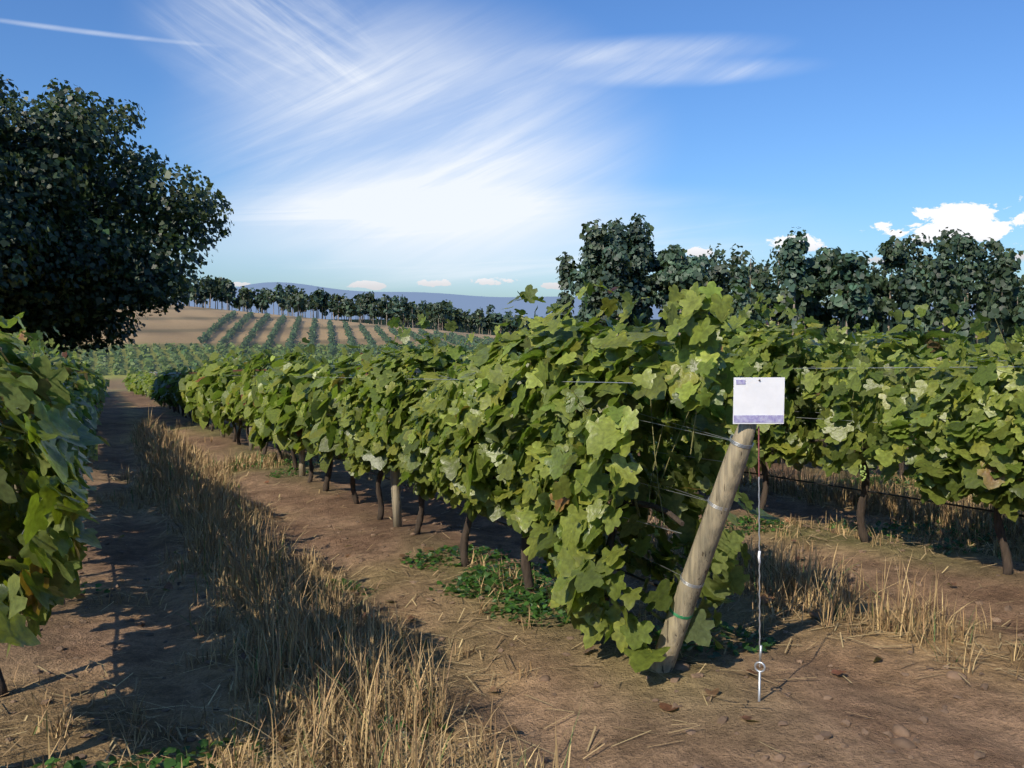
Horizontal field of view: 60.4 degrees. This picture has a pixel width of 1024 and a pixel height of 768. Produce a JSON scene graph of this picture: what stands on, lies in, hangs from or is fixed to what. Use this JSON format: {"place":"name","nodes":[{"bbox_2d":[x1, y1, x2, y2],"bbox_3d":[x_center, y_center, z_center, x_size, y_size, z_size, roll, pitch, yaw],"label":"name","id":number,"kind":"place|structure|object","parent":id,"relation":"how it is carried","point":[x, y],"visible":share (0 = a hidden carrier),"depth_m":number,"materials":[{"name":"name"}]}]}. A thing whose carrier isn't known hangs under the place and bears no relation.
{"place":"outdoors","nodes":[
{"label":"outdoors","id":0,"kind":"place"},
{"bbox_2d":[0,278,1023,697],"bbox_3d":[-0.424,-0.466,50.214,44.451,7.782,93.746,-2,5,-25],"label":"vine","id":1,"kind":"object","parent":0,"point":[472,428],"depth_m":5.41,"materials":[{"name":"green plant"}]},
{"bbox_2d":[0,424,866,556],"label":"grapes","id":2,"kind":"object","parent":1,"relation":"hanging from","point":[656,533],"visible":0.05,"depth_m":4.92,"materials":[{"name":"food"}]},
{"bbox_2d":[1,281,1014,525],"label":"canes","id":3,"kind":"object","parent":1,"relation":"attached to","point":[660,437],"visible":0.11,"depth_m":4.59,"materials":[{"name":"brown plant"}]},
{"bbox_2d":[0,298,1023,767],"bbox_3d":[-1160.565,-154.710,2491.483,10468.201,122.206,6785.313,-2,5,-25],"label":"terrain","id":4,"kind":"structure","parent":0,"point":[988,722],"depth_m":4.89,"materials":[{"name":"brown soil"}]},
{"bbox_2d":[0,74,233,358],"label":"oak","id":5,"kind":"object","parent":4,"relation":"on","point":[62,218],"depth_m":25.36,"materials":[{"name":"green plant"}]},
{"bbox_2d":[23,310,521,374],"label":"vines","id":6,"kind":"object","parent":4,"relation":"on","point":[332,348],"visible":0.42,"depth_m":181.05,"materials":[{"name":"green plant"}]},
{"bbox_2d":[63,369,765,701],"bbox_3d":[11.031,-1.035,33.701,50.300,2.912,47.226,-2,5,-25],"label":"trellis wire","id":7,"kind":"object","parent":4,"relation":"on","point":[760,646],"visible":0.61,"depth_m":3.98,"materials":[{"name":"grey metal"}]},
{"bbox_2d":[758,426,759,476],"bbox_3d":[1.097,0.300,3.910,0.013,0.225,0.010,1,5,18],"label":"red rod","id":8,"kind":"object","parent":7,"relation":"attached to","point":[758,451],"visible":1,"depth_m":3.91,"materials":[{"name":"red"}]},
{"bbox_2d":[758,551,760,563],"bbox_3d":[1.109,0.776,3.943,0.016,0.057,0.011,0,5,5],"label":"wire tensioner","id":9,"kind":"object","parent":7,"relation":"attached to","point":[759,558],"visible":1,"depth_m":3.94,"materials":[{"name":"white"}]},
{"bbox_2d":[11,357,941,526],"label":"posts","id":10,"kind":"object","parent":4,"relation":"on","point":[396,501],"visible":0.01,"depth_m":8.49,"materials":[{"name":"brown wood"}]},
{"bbox_2d":[16,356,1008,533],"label":"wires","id":11,"kind":"object","parent":10,"relation":"attached to","point":[667,453],"visible":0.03,"depth_m":6.33,"materials":[{"name":"grey metal"}]},
{"bbox_2d":[5,513,1023,767],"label":"stones","id":12,"kind":"object","parent":4,"relation":"on","point":[901,741],"visible":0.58,"depth_m":4.27,"materials":[{"name":"brown stone"}]},
{"bbox_2d":[31,450,1019,767],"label":"weeds","id":13,"kind":"object","parent":4,"relation":"on","point":[491,578],"visible":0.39,"depth_m":5.99,"materials":[{"name":"green plant"}]},
{"bbox_2d":[178,360,948,404],"bbox_3d":[10.983,-0.667,33.707,50.275,3.115,47.226,-2,5,-25],"label":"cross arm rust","id":14,"kind":"object","parent":4,"relation":"on","point":[255,371],"visible":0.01,"depth_m":16.82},
{"bbox_2d":[648,424,756,672],"bbox_3d":[0.892,0.842,4.216,0.118,1.475,0.657,-3,6,-37],"label":"end post","id":15,"kind":"object","parent":4,"relation":"on","point":[705,544],"visible":0.8,"depth_m":4.13,"materials":[{"name":"brown wood"}]},
{"bbox_2d":[669,607,693,619],"bbox_3d":[0.830,1.112,4.316,0.118,0.057,0.117,-2,5,-25],"label":"green band","id":16,"kind":"object","parent":15,"relation":"attached to","point":[677,615],"visible":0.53,"depth_m":4.27,"materials":[{"name":"green plastic"}]},
{"bbox_2d":[733,377,784,423],"bbox_3d":[1.085,0.073,3.868,0.225,0.205,0.004,0,5,-2],"label":"sign plate","id":17,"kind":"object","parent":15,"relation":"attached to","point":[756,396],"visible":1,"depth_m":3.86,"materials":[{"name":"white metal"}]},
{"bbox_2d":[734,380,782,422],"bbox_3d":[1.085,0.076,3.865,0.219,0.189,0.002,0,5,-1],"label":"sign printing","id":18,"kind":"object","parent":17,"relation":"attached to","point":[758,418],"visible":1,"depth_m":3.87,"materials":[{"name":"purple paint"}]},
{"bbox_2d":[901,334,1022,361],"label":"vine leaves","id":19,"kind":"object","parent":4,"relation":"on","point":[984,350],"depth_m":16.39,"materials":[{"name":"green plant"}]},
{"bbox_2d":[0,406,1023,767],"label":"grass","id":20,"kind":"structure","parent":0,"point":[180,476],"depth_m":5.16,"materials":[{"name":"beige plant"}]},
{"bbox_2d":[0,0,1023,302],"label":"sky","id":21,"kind":"structure","parent":0,"point":[459,147],"materials":[{"name":"blue"}]},
{"bbox_2d":[18,419,1023,593],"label":"drip line","id":22,"kind":"object","parent":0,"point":[655,584],"visible":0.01,"depth_m":7.03,"materials":[{"name":"black plastic"}]},
{"bbox_2d":[177,282,975,319],"bbox_3d":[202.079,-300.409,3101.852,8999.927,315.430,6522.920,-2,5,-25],"label":"distant hills","id":23,"kind":"structure","parent":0,"point":[473,304],"depth_m":5330.62,"materials":[{"name":"blue"}]},
{"bbox_2d":[327,319,1014,348],"bbox_3d":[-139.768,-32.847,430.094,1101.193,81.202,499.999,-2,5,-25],"label":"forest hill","id":24,"kind":"structure","parent":0,"point":[991,339],"depth_m":620.10,"materials":[{"name":"green plant"}]}
]}

